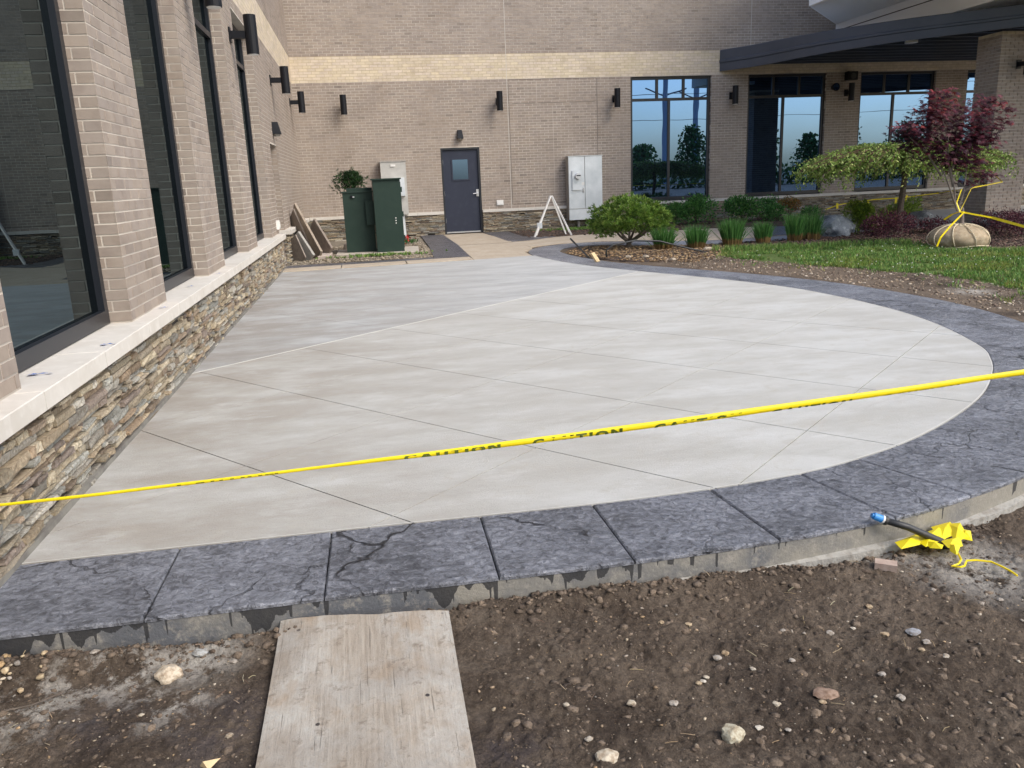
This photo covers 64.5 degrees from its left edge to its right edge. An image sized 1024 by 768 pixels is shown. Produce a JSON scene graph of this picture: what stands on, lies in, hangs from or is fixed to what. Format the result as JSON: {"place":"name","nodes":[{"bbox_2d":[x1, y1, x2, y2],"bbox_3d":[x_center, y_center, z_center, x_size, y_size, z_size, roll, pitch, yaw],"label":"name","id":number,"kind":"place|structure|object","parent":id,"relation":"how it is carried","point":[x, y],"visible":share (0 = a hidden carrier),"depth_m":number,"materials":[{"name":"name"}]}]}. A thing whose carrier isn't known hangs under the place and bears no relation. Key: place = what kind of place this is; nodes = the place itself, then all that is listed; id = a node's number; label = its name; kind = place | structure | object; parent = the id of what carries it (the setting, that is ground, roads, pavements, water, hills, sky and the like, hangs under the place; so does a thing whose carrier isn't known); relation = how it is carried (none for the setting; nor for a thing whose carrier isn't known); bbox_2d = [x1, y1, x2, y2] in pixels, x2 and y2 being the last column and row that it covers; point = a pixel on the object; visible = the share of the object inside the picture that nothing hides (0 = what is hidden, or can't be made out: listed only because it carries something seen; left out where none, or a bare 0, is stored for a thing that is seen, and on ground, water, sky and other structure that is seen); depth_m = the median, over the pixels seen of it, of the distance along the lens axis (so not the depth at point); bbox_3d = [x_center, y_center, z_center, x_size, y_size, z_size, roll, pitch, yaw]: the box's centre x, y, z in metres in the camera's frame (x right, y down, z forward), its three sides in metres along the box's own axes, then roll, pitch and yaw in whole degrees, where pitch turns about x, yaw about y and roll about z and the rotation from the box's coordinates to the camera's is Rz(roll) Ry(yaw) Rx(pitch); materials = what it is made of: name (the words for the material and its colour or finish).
{"place":"outdoors","nodes":[
{"label":"outdoors","id":0,"kind":"place"},
{"bbox_2d":[0,230,1023,656],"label":"patio","id":1,"kind":"structure","parent":0,"point":[296,370],"depth_m":4.24,"materials":[{"name":"concrete"}]},
{"bbox_2d":[0,228,1023,767],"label":"ground","id":2,"kind":"structure","parent":0,"point":[772,614],"depth_m":2.52,"materials":[{"name":"soil"}]},
{"bbox_2d":[0,650,59,692],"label":"spilled gravel","id":3,"kind":"structure","parent":2,"relation":"on","point":[4,670],"depth_m":2.57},
{"bbox_2d":[4,691,63,710],"bbox_3d":[-1.451,0.967,2.454,0.171,0.010,0.032,-11,17,-31],"label":"twig","id":4,"kind":"object","parent":2,"relation":"on","point":[34,703],"visible":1,"depth_m":2.45,"materials":[{"name":"wood"}]},
{"bbox_2d":[154,664,182,684],"bbox_3d":[-1.094,0.931,2.587,0.085,0.072,0.071,-5,14,-9],"label":"rock","id":5,"kind":"object","parent":2,"relation":"on","point":[168,674],"visible":0.89,"depth_m":2.57,"materials":[{"name":"stone"}]},
{"bbox_2d":[192,648,208,656],"bbox_3d":[-1.035,0.893,2.692,0.053,0.021,0.040,-5,14,-9],"label":"rock","id":6,"kind":"object","parent":2,"relation":"on","point":[198,652],"visible":1,"depth_m":2.68,"materials":[{"name":"stone"}]},
{"bbox_2d":[200,758,219,767],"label":"wood stake tip","id":7,"kind":"object","parent":2,"relation":"on","point":[208,764],"visible":1,"depth_m":2.15,"materials":[{"name":"wood"}]},
{"bbox_2d":[290,235,305,260],"bbox_3d":[-4.185,-2.576,15.683,0.579,0.615,0.030,8,18,36],"label":"stone slab","id":8,"kind":"object","parent":2,"relation":"on","point":[297,253],"depth_m":15.62,"materials":[{"name":"stone"}]},
{"bbox_2d":[290,209,310,246],"bbox_3d":[-4.283,-3.010,16.490,0.040,1.086,1.000,-13,18,-36],"label":"plank","id":9,"kind":"object","parent":2,"relation":"on","point":[295,220],"visible":0.44,"depth_m":16.50,"materials":[{"name":"wood"}]},
{"bbox_2d":[296,231,314,260],"bbox_3d":[-4.085,-2.604,15.737,0.681,0.705,0.060,7,17,33],"label":"stone slab","id":10,"kind":"object","parent":2,"relation":"on","point":[308,252],"depth_m":15.63,"materials":[{"name":"stone"}]},
{"bbox_2d":[293,203,322,257],"bbox_3d":[-4.145,-3.013,16.358,0.050,1.242,1.412,-12,17,-33],"label":"plank","id":11,"kind":"object","parent":2,"relation":"on","point":[315,246],"visible":0.58,"depth_m":16.18,"materials":[{"name":"brown wood"}]},
{"bbox_2d":[310,219,332,252],"bbox_3d":[-3.956,-2.932,16.700,0.050,0.929,0.935,-15,19,-41],"label":"stone slab","id":12,"kind":"object","parent":2,"relation":"on","point":[321,238],"depth_m":16.60,"materials":[{"name":"stone"}]},
{"bbox_2d":[287,237,431,265],"bbox_3d":[-3.267,-3.006,18.034,2.920,0.038,6.560,-5,14,-9],"label":"gravel pit","id":13,"kind":"object","parent":2,"relation":"on","point":[342,243],"visible":0.21,"depth_m":16.07,"materials":[{"name":"gravel"}]},
{"bbox_2d":[329,167,368,197],"bbox_3d":[-3.709,-4.076,18.707,0.952,1.859,0.797,-5,14,-9],"label":"pine shrub","id":14,"kind":"object","parent":13,"relation":"on","point":[348,179],"visible":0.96,"depth_m":18.44,"materials":[{"name":"green plant"}]},
{"bbox_2d":[290,242,432,264],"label":"pit gravel","id":15,"kind":"structure","parent":13,"relation":"on","point":[342,260],"depth_m":15.67,"materials":[{"name":"gravel"}]},
{"bbox_2d":[317,252,332,259],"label":"flat slab","id":16,"kind":"structure","parent":15,"relation":"on","point":[324,255],"depth_m":15.96,"materials":[{"name":"stone"}]},
{"bbox_2d":[316,250,447,258],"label":"weeds","id":17,"kind":"object","parent":15,"relation":"on","point":[382,254],"visible":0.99,"depth_m":15.96,"materials":[{"name":"green plant"}]},
{"bbox_2d":[336,178,418,256],"bbox_3d":[-2.785,-3.388,16.648,1.720,1.595,1.500,-5,14,-9],"label":"transformer","id":18,"kind":"object","parent":13,"relation":"on","point":[367,213],"visible":1,"depth_m":16.34,"materials":[{"name":"metal"}]},
{"bbox_2d":[404,235,417,243],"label":"red flower","id":19,"kind":"object","parent":13,"relation":"on","point":[407,240],"visible":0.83,"depth_m":18.76,"materials":[{"name":"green plant"}]},
{"bbox_2d":[286,257,433,268],"bbox_3d":[-2.417,-2.176,14.781,3.439,0.100,0.569,-6,15,-13],"label":"stamped strip","id":20,"kind":"object","parent":2,"relation":"on","point":[330,264],"visible":0.18,"depth_m":14.75,"materials":[{"name":"concrete"}]},
{"bbox_2d":[255,610,475,767],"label":"plywood sheet","id":21,"kind":"object","parent":2,"relation":"on","point":[384,690],"visible":1,"depth_m":2.40,"materials":[{"name":"wood"}]},
{"bbox_2d":[283,257,472,271],"bbox_3d":[-2.363,-2.060,14.285,3.425,0.112,0.518,-6,15,-14],"label":"curb strip","id":22,"kind":"object","parent":2,"relation":"on","point":[375,264],"visible":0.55,"depth_m":14.21,"materials":[{"name":"beige concrete"}]},
{"bbox_2d":[421,235,469,258],"bbox_3d":[-1.569,-3.073,18.143,0.686,0.100,6.842,-4,14,-8],"label":"stamped band","id":23,"kind":"object","parent":2,"relation":"on","point":[439,245],"visible":0.75,"depth_m":17.28,"materials":[{"name":"concrete"}]},
{"bbox_2d":[444,233,531,259],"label":"walkway","id":24,"kind":"structure","parent":2,"relation":"on","point":[475,246],"depth_m":17.07,"materials":[{"name":"beige concrete"}]},
{"bbox_2d":[0,0,1023,587],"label":"building","id":25,"kind":"structure","parent":2,"relation":"on","point":[156,178],"depth_m":17.48,"materials":[{"name":"brick"}]},
{"bbox_2d":[0,0,109,372],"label":"window","id":26,"kind":"structure","parent":25,"relation":"in","point":[51,277],"depth_m":4.32,"materials":[{"name":"glass"}]},
{"bbox_2d":[123,0,194,291],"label":"window","id":27,"kind":"structure","parent":25,"relation":"in","point":[142,18],"depth_m":6.94,"materials":[{"name":"glass"}]},
{"bbox_2d":[204,0,221,8],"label":"wall sconce","id":28,"kind":"object","parent":25,"relation":"attached to","point":[213,4],"depth_m":7.58,"materials":[{"name":"metal"}]},
{"bbox_2d":[192,0,237,258],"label":"window","id":29,"kind":"structure","parent":25,"relation":"in","point":[201,13],"depth_m":9.70,"materials":[{"name":"glass"}]},
{"bbox_2d":[228,14,259,55],"bbox_3d":[-3.430,-4.454,10.353,0.347,0.478,0.154,-5,14,-9],"label":"wall sconce","id":30,"kind":"object","parent":25,"relation":"attached to","point":[248,34],"depth_m":10.31,"materials":[{"name":"metal"}]},
{"bbox_2d":[232,24,263,240],"bbox_3d":[-3.955,-3.643,11.888,0.060,3.087,1.938,-5,14,-9],"label":"window","id":31,"kind":"structure","parent":25,"relation":"in","point":[237,42],"depth_m":12.59,"materials":[{"name":"glass"}]},
{"bbox_2d":[271,122,281,136],"bbox_3d":[-4.254,-4.606,14.662,0.150,0.250,0.180,-5,14,-9],"label":"door light","id":32,"kind":"object","parent":25,"relation":"attached to","point":[276,131],"visible":1,"depth_m":14.59,"materials":[{"name":"metal"}]},
{"bbox_2d":[269,66,290,93],"bbox_3d":[-4.285,-5.600,14.956,0.347,0.478,0.154,-5,14,-9],"label":"wall sconce","id":33,"kind":"object","parent":25,"relation":"attached to","point":[283,79],"depth_m":14.91,"materials":[{"name":"metal"}]},
{"bbox_2d":[289,91,305,112],"bbox_3d":[-5.035,-6.597,18.998,0.347,0.478,0.154,-5,14,-9],"label":"wall sconce","id":34,"kind":"object","parent":25,"relation":"attached to","point":[300,101],"depth_m":18.95,"materials":[{"name":"metal"}]},
{"bbox_2d":[339,94,346,114],"bbox_3d":[-4.186,-6.924,20.149,0.154,0.478,0.347,-5,14,-9],"label":"wall sconce","id":35,"kind":"object","parent":25,"relation":"attached to","point":[343,105],"depth_m":20.00,"materials":[{"name":"metal"}]},
{"bbox_2d":[379,160,408,235],"bbox_3d":[-3.001,-4.695,20.870,0.670,2.026,0.360,-5,14,-9],"label":"utility box","id":36,"kind":"object","parent":25,"relation":"attached to","point":[392,169],"visible":0.59,"depth_m":20.63,"materials":[{"name":"metal"}]},
{"bbox_2d":[456,130,462,139],"bbox_3d":[-1.340,-6.417,20.905,0.180,0.250,0.150,-5,14,-9],"label":"door light","id":37,"kind":"object","parent":25,"relation":"attached to","point":[459,135],"visible":1,"depth_m":20.86,"materials":[{"name":"metal"}]},
{"bbox_2d":[442,149,480,232],"bbox_3d":[-1.326,-5.066,21.365,0.935,2.125,0.113,-5,14,-9],"label":"door","id":38,"kind":"structure","parent":25,"relation":"in","point":[460,167],"depth_m":21.37,"materials":[{"name":"blue paint"}]},
{"bbox_2d":[496,91,502,110],"bbox_3d":[-0.331,-7.245,20.785,0.154,0.478,0.347,-5,14,-9],"label":"wall sconce","id":39,"kind":"object","parent":25,"relation":"attached to","point":[499,100],"depth_m":20.64,"materials":[{"name":"metal"}]},
{"bbox_2d":[565,155,602,226],"bbox_3d":[1.947,-5.069,21.635,0.940,1.975,0.455,-5,14,-9],"label":"meter cabinet","id":40,"kind":"object","parent":25,"relation":"attached to","point":[583,183],"visible":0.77,"depth_m":21.50,"materials":[{"name":"metal"}]},
{"bbox_2d":[612,88,619,107],"bbox_3d":[2.737,-7.501,21.291,0.154,0.478,0.347,-5,14,-9],"label":"wall sconce","id":41,"kind":"object","parent":25,"relation":"attached to","point":[616,98],"depth_m":21.15,"materials":[{"name":"metal"}]},
{"bbox_2d":[630,76,709,200],"bbox_3d":[4.290,-6.660,22.073,2.266,3.215,0.060,-5,14,-9],"label":"window","id":42,"kind":"structure","parent":25,"relation":"in","point":[670,116],"depth_m":22.06,"materials":[{"name":"glass"}]},
{"bbox_2d":[729,85,738,104],"bbox_3d":[5.972,-7.770,21.825,0.154,0.478,0.347,-5,14,-9],"label":"wall sconce","id":43,"kind":"object","parent":25,"relation":"attached to","point":[733,95],"depth_m":21.69,"materials":[{"name":"metal"}]},
{"bbox_2d":[745,73,825,195],"bbox_3d":[7.584,-6.935,22.616,2.306,3.215,0.060,-5,14,-9],"label":"window","id":44,"kind":"structure","parent":25,"relation":"in","point":[785,113],"depth_m":22.59,"materials":[{"name":"glass"}]},
{"bbox_2d":[831,83,839,90],"bbox_3d":[8.900,-8.187,22.360,0.219,0.219,0.165,-5,14,-9],"label":"flood light","id":45,"kind":"object","parent":25,"relation":"attached to","point":[835,86],"visible":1,"depth_m":22.29,"materials":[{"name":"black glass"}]},
{"bbox_2d":[844,82,854,100],"bbox_3d":[9.315,-8.049,22.376,0.154,0.478,0.347,-5,14,-9],"label":"wall sconce","id":46,"kind":"object","parent":25,"relation":"attached to","point":[850,93],"depth_m":22.24,"materials":[{"name":"metal"}]},
{"bbox_2d":[844,71,857,80],"bbox_3d":[9.355,-8.490,22.344,0.280,0.220,0.215,-5,14,-9],"label":"speaker","id":47,"kind":"object","parent":25,"relation":"attached to","point":[851,75],"visible":1,"depth_m":22.26},
{"bbox_2d":[719,4,1023,70],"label":"entrance canopy","id":48,"kind":"object","parent":25,"relation":"attached to","point":[954,36],"visible":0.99,"depth_m":19.07,"materials":[{"name":"grey metal"}]},
{"bbox_2d":[827,189,960,208],"bbox_3d":[10.247,-4.974,21.739,3.511,0.466,0.848,2,15,15],"label":"yellow ribbon","id":49,"kind":"object","parent":25,"relation":"attached to","point":[894,198],"visible":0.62,"depth_m":21.92,"materials":[{"name":"plastic"}]},
{"bbox_2d":[854,71,934,190],"bbox_3d":[10.873,-7.209,23.159,2.316,3.215,0.060,-5,14,-9],"label":"window","id":50,"kind":"structure","parent":25,"relation":"in","point":[885,97],"depth_m":23.00,"materials":[{"name":"glass"}]},
{"bbox_2d":[957,70,1023,185],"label":"window","id":51,"kind":"structure","parent":25,"relation":"in","point":[971,73],"depth_m":23.29,"materials":[{"name":"glass"}]},
{"bbox_2d":[1016,60,1023,74],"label":"wall sconce","id":52,"kind":"object","parent":25,"relation":"attached to","point":[1019,63],"depth_m":17.02,"materials":[{"name":"metal"}]},
{"bbox_2d":[0,512,1023,767],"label":"gravel bits","id":53,"kind":"object","parent":2,"relation":"on","point":[626,686],"visible":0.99,"depth_m":2.46,"materials":[{"name":"gravel"}]},
{"bbox_2d":[595,748,618,763],"bbox_3d":[0.253,0.990,2.151,0.065,0.026,0.052,-5,14,-9],"label":"rock","id":54,"kind":"object","parent":2,"relation":"on","point":[608,754],"visible":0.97,"depth_m":2.14,"materials":[{"name":"stone"}]},
{"bbox_2d":[509,216,799,236],"bbox_3d":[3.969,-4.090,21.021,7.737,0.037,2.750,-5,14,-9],"label":"mulch","id":55,"kind":"object","parent":2,"relation":"on","point":[677,225],"visible":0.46,"depth_m":20.83,"materials":[{"name":"brown wood"}]},
{"bbox_2d":[534,195,571,236],"bbox_3d":[0.938,-4.018,19.405,0.964,0.958,0.390,-5,14,-9],"label":"barricade","id":56,"kind":"object","parent":55,"relation":"on","point":[539,225],"visible":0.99,"depth_m":19.42,"materials":[{"name":"white plastic"}]},
{"bbox_2d":[531,226,593,230],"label":"weeds","id":57,"kind":"object","parent":55,"relation":"on","point":[578,228],"visible":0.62,"depth_m":21.20,"materials":[{"name":"green plant"}]},
{"bbox_2d":[660,200,689,224],"bbox_3d":[4.181,-4.466,21.218,1.006,0.750,0.904,-5,14,-9],"label":"spruce shrub","id":58,"kind":"object","parent":55,"relation":"on","point":[675,208],"visible":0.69,"depth_m":21.05,"materials":[{"name":"green plant"}]},
{"bbox_2d":[677,193,720,224],"bbox_3d":[4.867,-4.570,21.239,1.177,0.899,1.050,-5,14,-9],"label":"spruce shrub","id":59,"kind":"object","parent":55,"relation":"on","point":[697,209],"visible":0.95,"depth_m":21.04,"materials":[{"name":"green plant"}]},
{"bbox_2d":[720,193,765,222],"bbox_3d":[6.092,-4.618,21.336,1.233,0.834,1.066,-5,14,-9],"label":"spruce shrub","id":60,"kind":"object","parent":55,"relation":"on","point":[737,203],"visible":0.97,"depth_m":21.14,"materials":[{"name":"green plant"}]},
{"bbox_2d":[760,194,780,214],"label":"spruce shrub","id":61,"kind":"object","parent":55,"relation":"on","point":[773,198],"visible":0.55,"depth_m":22.26,"materials":[{"name":"green plant"}]},
{"bbox_2d":[758,201,792,220],"bbox_3d":[6.941,-4.544,21.417,0.856,0.583,0.910,11,20,43],"label":"spruce shrub","id":62,"kind":"object","parent":55,"relation":"on","point":[773,208],"visible":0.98,"depth_m":21.31,"materials":[{"name":"green plant"}]},
{"bbox_2d":[776,195,802,217],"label":"spirea shrub","id":63,"kind":"object","parent":55,"relation":"on","point":[793,200],"visible":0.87,"depth_m":21.89,"materials":[{"name":"brown plant"}]},
{"bbox_2d":[798,204,826,217],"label":"spruce shrub","id":64,"kind":"object","parent":55,"relation":"on","point":[814,209],"visible":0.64,"depth_m":21.26,"materials":[{"name":"green plant"}]},
{"bbox_2d":[721,723,745,743],"bbox_3d":[0.602,0.953,2.202,0.070,0.057,0.057,-5,14,-9],"label":"rock","id":65,"kind":"object","parent":2,"relation":"on","point":[732,733],"visible":0.97,"depth_m":2.19,"materials":[{"name":"stone"}]},
{"bbox_2d":[565,227,1023,262],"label":"planting bed","id":66,"kind":"object","parent":2,"relation":"on","point":[631,260],"visible":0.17,"depth_m":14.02,"materials":[{"name":"brown wood"}]},
{"bbox_2d":[585,191,679,246],"bbox_3d":[2.271,-3.135,15.551,1.784,1.122,1.701,-5,14,-9],"label":"bush","id":67,"kind":"object","parent":66,"relation":"on","point":[651,216],"visible":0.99,"depth_m":15.25,"materials":[{"name":"green plant"}]},
{"bbox_2d":[605,240,706,256],"bbox_3d":[2.517,-2.350,13.991,1.920,0.320,0.181,-5,14,-9],"label":"irrigation hose","id":68,"kind":"object","parent":66,"relation":"on","point":[608,248],"visible":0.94,"depth_m":13.99,"materials":[{"name":"rubber"}]},
{"bbox_2d":[633,226,691,249],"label":"ornamental grass","id":69,"kind":"object","parent":66,"relation":"on","point":[666,237],"depth_m":14.92,"materials":[{"name":"green plant"}]},
{"bbox_2d":[680,224,714,248],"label":"ornamental grass","id":70,"kind":"object","parent":66,"relation":"on","point":[697,237],"depth_m":14.88,"materials":[{"name":"green plant"}]},
{"bbox_2d":[700,217,749,245],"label":"ornamental grass","id":71,"kind":"object","parent":66,"relation":"on","point":[731,232],"depth_m":15.08,"materials":[{"name":"green plant"}]},
{"bbox_2d":[746,221,776,243],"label":"ornamental grass","id":72,"kind":"object","parent":66,"relation":"on","point":[763,233],"depth_m":15.38,"materials":[{"name":"green plant"}]},
{"bbox_2d":[783,212,816,240],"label":"ornamental grass","id":73,"kind":"object","parent":66,"relation":"on","point":[794,228],"depth_m":15.47,"materials":[{"name":"green plant"}]},
{"bbox_2d":[797,210,829,239],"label":"ornamental grass","id":74,"kind":"object","parent":66,"relation":"on","point":[814,232],"depth_m":15.61,"materials":[{"name":"green plant"}]},
{"bbox_2d":[820,214,854,236],"bbox_3d":[6.551,-3.144,16.456,0.882,0.594,0.604,-5,14,-9],"label":"boulder","id":75,"kind":"object","parent":66,"relation":"on","point":[839,225],"visible":0.68,"depth_m":16.23,"materials":[{"name":"stone"}]},
{"bbox_2d":[840,198,878,233],"bbox_3d":[7.099,-3.428,16.588,0.892,0.782,0.783,-5,14,-9],"label":"golden juniper","id":76,"kind":"object","parent":66,"relation":"on","point":[861,210],"visible":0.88,"depth_m":16.48,"materials":[{"name":"green plant"}]},
{"bbox_2d":[856,193,922,227],"bbox_3d":[8.344,-3.828,17.870,1.334,0.725,0.704,-5,14,-9],"label":"juniper bush","id":77,"kind":"object","parent":66,"relation":"on","point":[889,208],"visible":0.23,"depth_m":17.80,"materials":[{"name":"green plant"}]},
{"bbox_2d":[860,207,919,240],"bbox_3d":[6.878,-2.907,14.798,1.052,0.676,0.903,-5,14,-9],"label":"barberry","id":78,"kind":"object","parent":66,"relation":"on","point":[888,223],"visible":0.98,"depth_m":14.70,"materials":[{"name":"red plant"}]},
{"bbox_2d":[790,140,1022,233],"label":"umbrella tree","id":79,"kind":"object","parent":66,"relation":"on","point":[873,157],"visible":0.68,"depth_m":15.15,"materials":[{"name":"green plant"}]},
{"bbox_2d":[903,210,939,227],"bbox_3d":[8.854,-3.518,17.542,0.834,0.486,0.604,-5,14,-9],"label":"boulder","id":80,"kind":"object","parent":66,"relation":"on","point":[923,214],"visible":0.33,"depth_m":17.33,"materials":[{"name":"stone"}]},
{"bbox_2d":[906,215,952,231],"bbox_3d":[8.313,-3.144,16.037,1.013,0.418,0.840,-5,14,-9],"label":"barberry","id":81,"kind":"object","parent":66,"relation":"on","point":[928,223],"visible":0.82,"depth_m":15.95,"materials":[{"name":"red plant"}]},
{"bbox_2d":[926,223,990,248],"bbox_3d":[7.335,-2.394,13.325,0.933,0.495,0.938,-5,14,-9],"label":"burlap root ball","id":82,"kind":"object","parent":66,"relation":"on","point":[958,235],"visible":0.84,"depth_m":13.02,"materials":[{"name":"fabric"}]},
{"bbox_2d":[882,86,1018,223],"bbox_3d":[6.989,-3.565,12.977,2.050,2.326,0.956,-5,14,-9],"label":"red maple","id":83,"kind":"object","parent":82,"relation":"on","point":[917,129],"visible":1,"depth_m":12.79,"materials":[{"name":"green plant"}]},
{"bbox_2d":[936,212,963,246],"bbox_3d":[6.933,-2.448,12.792,0.571,0.520,0.036,-8,15,-22],"label":"yellow ribbon","id":84,"kind":"object","parent":83,"relation":"hanging from","point":[947,229],"visible":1,"depth_m":12.75,"materials":[{"name":"plastic"}]},
{"bbox_2d":[960,211,1023,227],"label":"yellow ribbon","id":85,"kind":"object","parent":83,"relation":"attached to","point":[1008,222],"visible":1,"depth_m":12.09,"materials":[{"name":"plastic"}]},
{"bbox_2d":[973,212,1008,227],"bbox_3d":[10.026,-3.366,16.927,0.691,0.455,0.570,-5,14,-9],"label":"boulder","id":86,"kind":"object","parent":66,"relation":"on","point":[980,223],"visible":0.15,"depth_m":16.84,"materials":[{"name":"stone"}]},
{"bbox_2d":[971,206,1020,233],"bbox_3d":[9.164,-3.070,15.271,0.923,0.577,0.823,-5,14,-9],"label":"barberry","id":87,"kind":"object","parent":66,"relation":"on","point":[1002,212],"visible":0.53,"depth_m":15.24,"materials":[{"name":"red plant"}]},
{"bbox_2d":[991,208,1023,236],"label":"barberry","id":88,"kind":"object","parent":66,"relation":"on","point":[1017,218],"visible":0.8,"depth_m":14.45,"materials":[{"name":"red plant"}]},
{"bbox_2d":[813,687,839,699],"bbox_3d":[0.927,0.917,2.393,0.075,0.019,0.060,4,16,23],"label":"rock","id":89,"kind":"object","parent":2,"relation":"on","point":[822,693],"visible":0.99,"depth_m":2.39,"materials":[{"name":"stone"}]},
{"bbox_2d":[652,252,1023,314],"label":"loose pebbles","id":90,"kind":"object","parent":2,"relation":"on","point":[909,283],"visible":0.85,"depth_m":10.12,"materials":[{"name":"gravel"}]},
{"bbox_2d":[874,558,896,572],"bbox_3d":[1.422,0.690,3.085,0.078,0.028,0.045,4,16,24],"label":"brick chunk","id":91,"kind":"object","parent":2,"relation":"on","point":[886,565],"visible":1,"depth_m":3.07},
{"bbox_2d":[895,694,905,701],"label":"pebble","id":92,"kind":"object","parent":2,"relation":"on","point":[901,697],"visible":1,"depth_m":2.35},
{"bbox_2d":[870,512,948,548],"bbox_3d":[1.605,0.606,3.224,0.374,0.222,0.038,-3,14,-1],"label":"conduit stub","id":93,"kind":"object","parent":2,"relation":"on","point":[883,519],"visible":0.9,"depth_m":3.20,"materials":[{"name":"grey plastic"}]},
{"bbox_2d":[905,628,920,635],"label":"rock","id":94,"kind":"object","parent":2,"relation":"on","point":[913,631],"visible":1,"depth_m":2.66,"materials":[{"name":"stone"}]},
{"bbox_2d":[803,205,1023,228],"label":"entry slab","id":95,"kind":"structure","parent":2,"relation":"on","point":[942,213],"depth_m":21.75,"materials":[{"name":"concrete"}]},
{"bbox_2d":[895,522,1017,575],"bbox_3d":[1.702,0.643,3.160,0.358,0.051,0.426,-5,14,-9],"label":"yellow plastic","id":96,"kind":"object","parent":2,"relation":"on","point":[958,532],"visible":0.99,"depth_m":3.21,"materials":[{"name":"plastic"}]},
{"bbox_2d":[9,529,1023,767],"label":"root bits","id":97,"kind":"object","parent":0,"point":[565,689],"visible":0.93,"depth_m":2.50,"materials":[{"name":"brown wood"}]},
{"bbox_2d":[485,231,553,241],"bbox_3d":[0.195,-3.637,20.096,1.300,0.100,3.450,-5,14,-9],"label":"door apron band","id":98,"kind":"object","parent":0,"point":[508,236],"depth_m":19.48,"materials":[{"name":"concrete"}]},
{"bbox_2d":[515,222,856,247],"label":"side path","id":99,"kind":"structure","parent":0,"point":[560,240],"depth_m":17.94,"materials":[{"name":"beige concrete"}]},
{"bbox_2d":[771,226,785,235],"bbox_3d":[5.977,-3.441,18.188,0.759,0.006,2.846,0,14,9],"label":"path cross band","id":100,"kind":"object","parent":99,"relation":"on","point":[780,230],"visible":0.23,"depth_m":18.12,"materials":[{"name":"concrete"}]},
{"bbox_2d":[704,237,1023,303],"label":"lawn grass","id":101,"kind":"structure","parent":0,"point":[907,250],"depth_m":12.03,"materials":[{"name":"green plant"}]},
{"bbox_3d":[3.338,0.163,3.401,0.040,1.311,0.040,-5,14,-9],"label":"wood stake","id":102,"kind":"object","parent":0,"visible":0},
{"bbox_2d":[0,369,1023,505],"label":"caution tape","id":103,"kind":"object","parent":102,"relation":"attached to","point":[748,411],"visible":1,"depth_m":2.82,"materials":[{"name":"yellow plastic"}]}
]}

